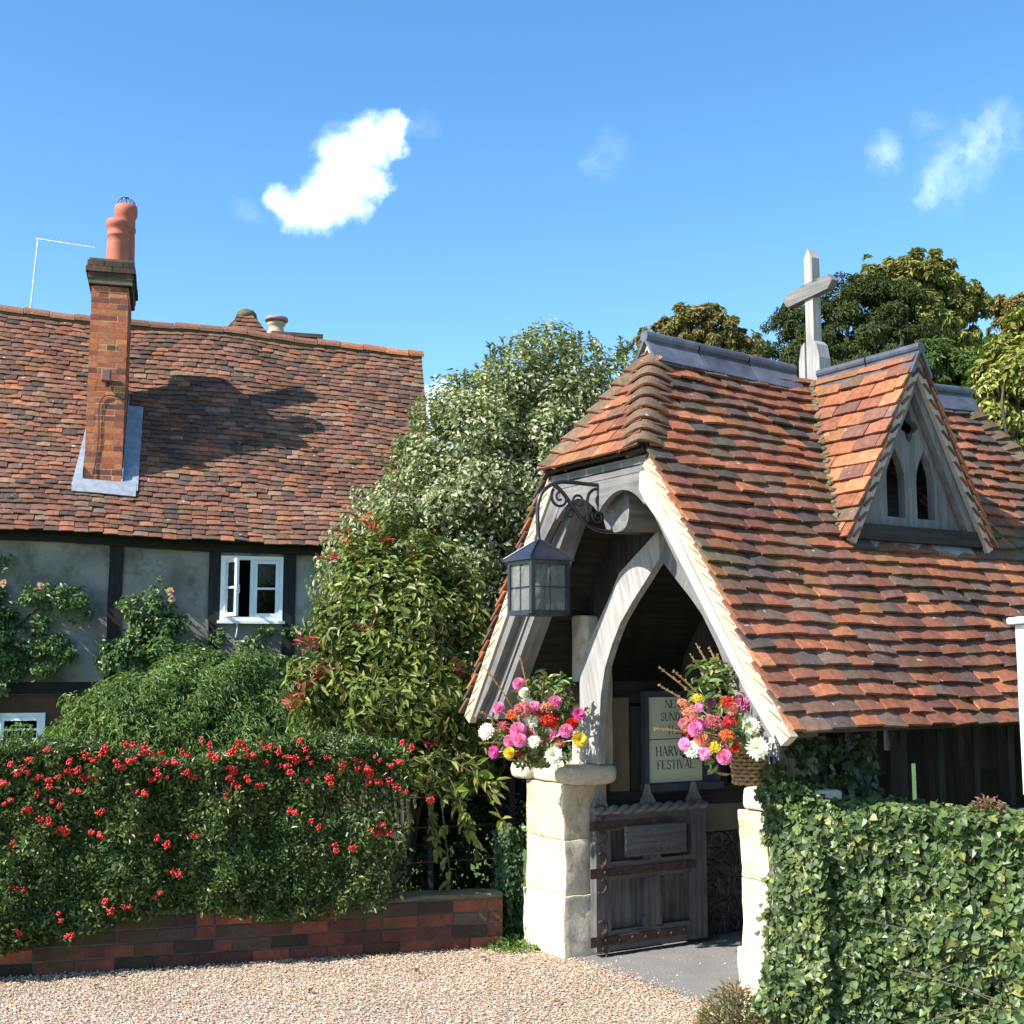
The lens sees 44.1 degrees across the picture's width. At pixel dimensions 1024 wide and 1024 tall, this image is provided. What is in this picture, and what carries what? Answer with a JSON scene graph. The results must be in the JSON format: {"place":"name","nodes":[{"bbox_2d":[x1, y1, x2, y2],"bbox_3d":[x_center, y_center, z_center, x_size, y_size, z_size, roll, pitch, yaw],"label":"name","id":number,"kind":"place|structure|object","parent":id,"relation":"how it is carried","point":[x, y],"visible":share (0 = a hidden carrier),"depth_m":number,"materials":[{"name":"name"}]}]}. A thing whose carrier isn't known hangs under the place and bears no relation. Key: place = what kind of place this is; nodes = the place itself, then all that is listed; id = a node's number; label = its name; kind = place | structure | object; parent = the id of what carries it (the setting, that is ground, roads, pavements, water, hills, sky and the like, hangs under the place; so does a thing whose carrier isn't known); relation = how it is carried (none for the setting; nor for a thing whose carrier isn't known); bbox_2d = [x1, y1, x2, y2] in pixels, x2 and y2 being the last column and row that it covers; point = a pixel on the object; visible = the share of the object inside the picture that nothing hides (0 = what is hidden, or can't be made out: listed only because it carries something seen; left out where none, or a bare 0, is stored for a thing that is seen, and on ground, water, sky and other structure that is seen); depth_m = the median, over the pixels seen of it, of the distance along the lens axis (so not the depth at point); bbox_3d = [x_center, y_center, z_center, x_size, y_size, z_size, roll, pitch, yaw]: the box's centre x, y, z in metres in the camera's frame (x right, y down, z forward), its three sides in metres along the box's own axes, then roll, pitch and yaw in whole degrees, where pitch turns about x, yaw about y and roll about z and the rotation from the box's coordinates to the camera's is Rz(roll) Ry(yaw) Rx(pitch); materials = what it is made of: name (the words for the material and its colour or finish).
{"place":"outdoors","nodes":[
{"label":"outdoors","id":0,"kind":"place"},
{"bbox_2d":[0,947,741,1023],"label":"gravel drive","id":1,"kind":"structure","parent":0,"point":[271,1012],"depth_m":6.82,"materials":[{"name":"beige gravel"}]},
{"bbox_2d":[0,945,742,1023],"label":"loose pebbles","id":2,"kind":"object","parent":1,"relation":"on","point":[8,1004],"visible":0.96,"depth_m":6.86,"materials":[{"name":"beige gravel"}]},
{"bbox_2d":[693,978,764,1023],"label":"weed","id":3,"kind":"object","parent":1,"relation":"on","point":[737,1015],"visible":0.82,"depth_m":6.07,"materials":[{"name":"green plant"}]},
{"bbox_2d":[0,739,916,977],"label":"ground","id":4,"kind":"structure","parent":0,"point":[565,756],"depth_m":11.71,"materials":[{"name":"green plant"}]},
{"bbox_2d":[0,553,94,696],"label":"climbing rose","id":5,"kind":"object","parent":4,"relation":"on","point":[55,644],"visible":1,"depth_m":14.61,"materials":[{"name":"green plant"}]},
{"bbox_2d":[0,636,320,847],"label":"feathery shrub","id":6,"kind":"object","parent":4,"relation":"on","point":[157,708],"visible":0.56,"depth_m":12.44,"materials":[{"name":"green plant"}]},
{"bbox_2d":[94,575,268,678],"bbox_3d":[-3.897,2.179,14.941,2.050,2.864,0.626,1,-7,-12],"label":"climbing rose","id":7,"kind":"object","parent":4,"relation":"on","point":[132,652],"visible":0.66,"depth_m":14.88,"materials":[{"name":"green plant"}]},
{"bbox_2d":[0,197,429,821],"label":"cottage","id":8,"kind":"structure","parent":4,"relation":"on","point":[210,473],"depth_m":15.90,"materials":[{"name":"tile"}]},
{"bbox_2d":[0,713,45,742],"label":"window","id":9,"kind":"structure","parent":8,"relation":"in","point":[39,717],"depth_m":14.63,"materials":[{"name":"white paint"}]},
{"bbox_2d":[30,235,94,307],"bbox_3d":[-6.657,-3.375,18.669,1.095,1.554,0.098,-1,-7,12],"label":"tv aerial","id":10,"kind":"object","parent":8,"relation":"attached to","point":[38,239],"visible":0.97,"depth_m":18.77,"materials":[{"name":"metal"}]},
{"bbox_2d":[101,369,110,386],"bbox_3d":[-5.025,-1.653,15.639,0.117,0.210,0.155,2,-7,-15],"label":"security lamp","id":11,"kind":"object","parent":8,"relation":"attached to","point":[106,375],"visible":1,"depth_m":15.57,"materials":[{"name":"white plastic"}]},
{"bbox_2d":[217,556,284,623],"bbox_3d":[-3.165,0.943,15.387,0.810,0.825,0.351,2,-7,-15],"label":"window","id":12,"kind":"structure","parent":8,"relation":"in","point":[229,586],"depth_m":15.43,"materials":[{"name":"white paint"}]},
{"bbox_2d":[0,726,434,956],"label":"pyracantha hedge","id":13,"kind":"object","parent":4,"relation":"on","point":[162,777],"visible":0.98,"depth_m":7.44,"materials":[{"name":"green plant"}]},
{"bbox_2d":[0,887,502,976],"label":"brick garden wall","id":14,"kind":"structure","parent":4,"relation":"on","point":[439,920],"depth_m":7.65,"materials":[{"name":"red brick"}]},
{"bbox_2d":[206,625,308,801],"bbox_3d":[-3.079,2.498,15.188,1.227,2.293,0.367,1,-7,-9],"label":"climbing rose","id":15,"kind":"object","parent":4,"relation":"on","point":[282,660],"visible":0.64,"depth_m":15.28,"materials":[{"name":"green plant"}]},
{"bbox_2d":[278,510,511,892],"bbox_3d":[-0.791,1.415,8.806,1.624,2.901,1.362,0,-7,0],"label":"photinia shrub","id":16,"kind":"object","parent":4,"relation":"on","point":[395,635],"visible":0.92,"depth_m":8.54,"materials":[{"name":"green plant"}]},
{"bbox_2d":[335,777,518,891],"bbox_3d":[-0.582,2.323,8.552,1.312,1.000,0.060,2,-7,-18],"label":"wooden fence","id":17,"kind":"object","parent":4,"relation":"on","point":[511,794],"visible":0.35,"depth_m":8.57,"materials":[{"name":"wood"}]},
{"bbox_2d":[325,713,565,893],"bbox_3d":[-0.458,2.067,9.205,1.757,1.862,1.071,0,-7,0],"label":"dark laurel","id":18,"kind":"object","parent":4,"relation":"on","point":[478,809],"visible":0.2,"depth_m":8.96,"materials":[{"name":"green plant"}]},
{"bbox_2d":[304,317,636,891],"bbox_3d":[-0.059,0.746,10.371,3.210,4.596,2.208,0,-7,0],"label":"holly tree","id":19,"kind":"object","parent":4,"relation":"on","point":[475,504],"visible":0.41,"depth_m":9.95,"materials":[{"name":"green plant"}]},
{"bbox_2d":[489,823,525,945],"bbox_3d":[-0.020,2.437,8.246,0.162,0.780,0.282,4,-8,-30],"label":"corner ivy","id":20,"kind":"object","parent":4,"relation":"on","point":[508,858],"visible":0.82,"depth_m":8.19,"materials":[{"name":"green plant"}]},
{"bbox_2d":[479,932,541,953],"bbox_3d":[0.012,2.732,8.002,0.463,0.098,0.453,0,-7,0],"label":"weed","id":21,"kind":"object","parent":4,"relation":"on","point":[513,942],"visible":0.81,"depth_m":7.91,"materials":[{"name":"green plant"}]},
{"bbox_2d":[629,301,769,358],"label":"chestnut tree","id":22,"kind":"object","parent":4,"relation":"on","point":[705,319],"visible":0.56,"depth_m":40.31,"materials":[{"name":"green plant"}]},
{"bbox_2d":[458,249,1023,1023],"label":"lychgate","id":23,"kind":"object","parent":4,"relation":"on","point":[820,547],"visible":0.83,"depth_m":7.43,"materials":[{"name":"tile"}]},
{"bbox_2d":[478,655,591,770],"bbox_3d":[0.163,1.208,7.603,0.675,0.695,0.602,-2,-7,17],"label":"flower arrangement","id":24,"kind":"object","parent":23,"relation":"on","point":[533,753],"visible":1,"depth_m":7.51,"materials":[{"name":"plant"}]},
{"bbox_2d":[503,480,640,616],"bbox_3d":[0.422,0.170,7.108,0.936,0.839,0.286,4,-8,-31],"label":"lantern","id":25,"kind":"object","parent":23,"relation":"attached to","point":[537,552],"visible":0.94,"depth_m":6.92,"materials":[{"name":"black metal"}]},
{"bbox_2d":[640,690,723,792],"bbox_3d":[1.122,1.510,8.337,0.650,0.651,0.070,4,-8,-31],"label":"notice board","id":26,"kind":"object","parent":23,"relation":"attached to","point":[666,766],"visible":0.71,"depth_m":8.27,"materials":[{"name":"black paint"}]},
{"bbox_2d":[653,643,770,785],"bbox_3d":[0.962,0.978,6.098,0.602,0.694,0.458,0,-7,0],"label":"flower arrangement","id":27,"kind":"object","parent":23,"relation":"on","point":[741,749],"visible":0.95,"depth_m":6.03,"materials":[{"name":"plant"}]},
{"bbox_2d":[753,731,884,1023],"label":"pillar ivy","id":28,"kind":"object","parent":23,"relation":"attached to","point":[860,754],"visible":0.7,"depth_m":6.05,"materials":[{"name":"green plant"}]},
{"bbox_2d":[882,725,1023,805],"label":"plank wall","id":29,"kind":"structure","parent":23,"relation":"in","point":[917,744],"depth_m":8.80,"materials":[{"name":"black wood"}]},
{"bbox_2d":[755,270,971,377],"bbox_3d":[6.931,-0.007,24.049,4.295,9.476,2.792,-3,-8,20],"label":"yew tree","id":30,"kind":"object","parent":4,"relation":"on","point":[892,302],"visible":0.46,"depth_m":24.22,"materials":[{"name":"green plant"}]},
{"bbox_2d":[750,761,1023,1023],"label":"ivy covered wall","id":31,"kind":"structure","parent":4,"relation":"on","point":[925,903],"depth_m":5.79,"materials":[{"name":"green plant"}]},
{"bbox_2d":[968,793,1006,812],"bbox_3d":[2.198,1.342,5.833,0.176,0.078,0.174,0,-7,0],"label":"weed","id":32,"kind":"object","parent":31,"relation":"on","point":[986,804],"visible":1,"depth_m":5.82,"materials":[{"name":"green plant"}]},
{"bbox_2d":[851,247,994,350],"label":"chestnut tree","id":33,"kind":"object","parent":4,"relation":"on","point":[942,281],"visible":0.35,"depth_m":42.36,"materials":[{"name":"green plant"}]},
{"bbox_2d":[914,335,991,405],"bbox_3d":[6.760,0.703,19.100,2.048,6.835,1.156,0,-7,0],"label":"cypress tree","id":34,"kind":"object","parent":4,"relation":"on","point":[948,364],"visible":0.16,"depth_m":19.13,"materials":[{"name":"green plant"}]},
{"bbox_2d":[963,304,1023,451],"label":"golden holly","id":35,"kind":"object","parent":4,"relation":"on","point":[995,379],"visible":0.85,"depth_m":11.59,"materials":[{"name":"green plant"}]},
{"bbox_2d":[984,291,1023,338],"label":"chestnut tree","id":36,"kind":"object","parent":4,"relation":"on","point":[1000,309],"visible":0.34,"depth_m":45.00,"materials":[{"name":"green plant"}]},
{"bbox_2d":[1007,616,1023,794],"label":"white notice post","id":37,"kind":"object","parent":4,"relation":"on","point":[1018,622],"visible":1,"depth_m":5.72,"materials":[{"name":"paint"}]},
{"bbox_2d":[0,0,1023,551],"label":"sky","id":38,"kind":"structure","parent":0,"point":[442,179],"materials":[{"name":"blue"}]},
{"bbox_2d":[577,931,743,1010],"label":"path","id":39,"kind":"structure","parent":0,"point":[707,973],"depth_m":7.57,"materials":[{"name":"concrete"}]}
]}

